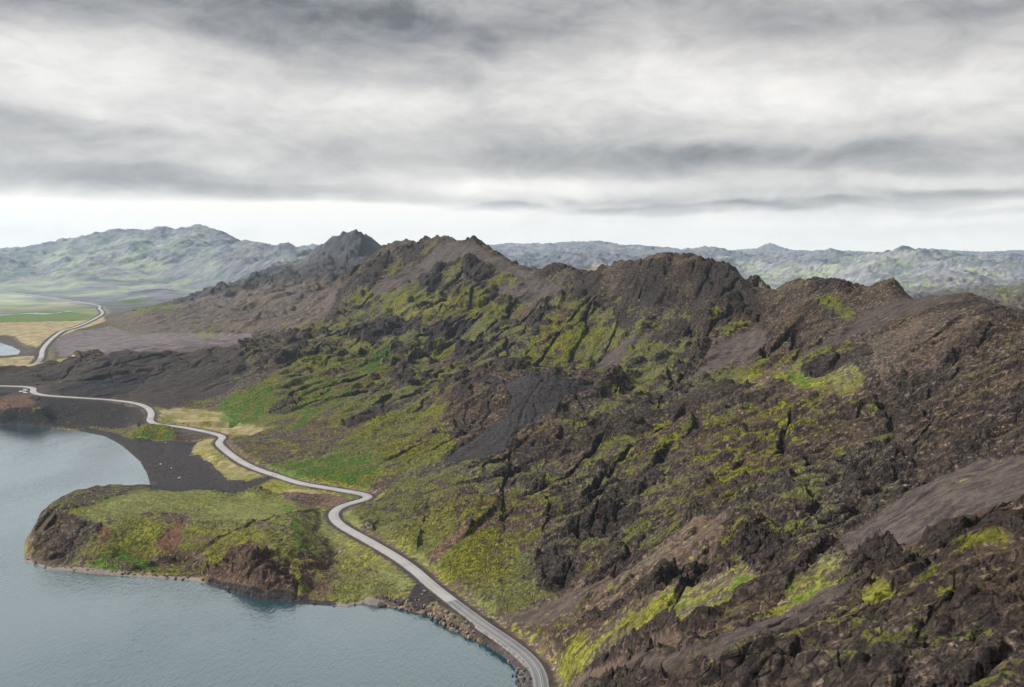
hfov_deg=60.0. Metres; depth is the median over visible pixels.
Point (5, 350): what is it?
pond
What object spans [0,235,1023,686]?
terrain
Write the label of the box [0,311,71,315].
stream
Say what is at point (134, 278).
hills
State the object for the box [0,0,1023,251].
sky
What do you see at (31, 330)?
meadow
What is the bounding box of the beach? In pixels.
[81,427,275,496]
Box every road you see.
[0,385,549,686]
[1,291,103,363]
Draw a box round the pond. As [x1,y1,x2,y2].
[0,343,19,355]
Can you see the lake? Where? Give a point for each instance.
(60, 628)
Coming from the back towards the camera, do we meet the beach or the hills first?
the hills
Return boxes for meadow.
[0,292,102,346]
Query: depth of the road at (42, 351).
1728.11 m
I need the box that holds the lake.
[0,425,519,686]
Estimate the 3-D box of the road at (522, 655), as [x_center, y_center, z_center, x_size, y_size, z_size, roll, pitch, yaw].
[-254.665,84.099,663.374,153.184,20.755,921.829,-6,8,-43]
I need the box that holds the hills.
[0,224,1023,331]

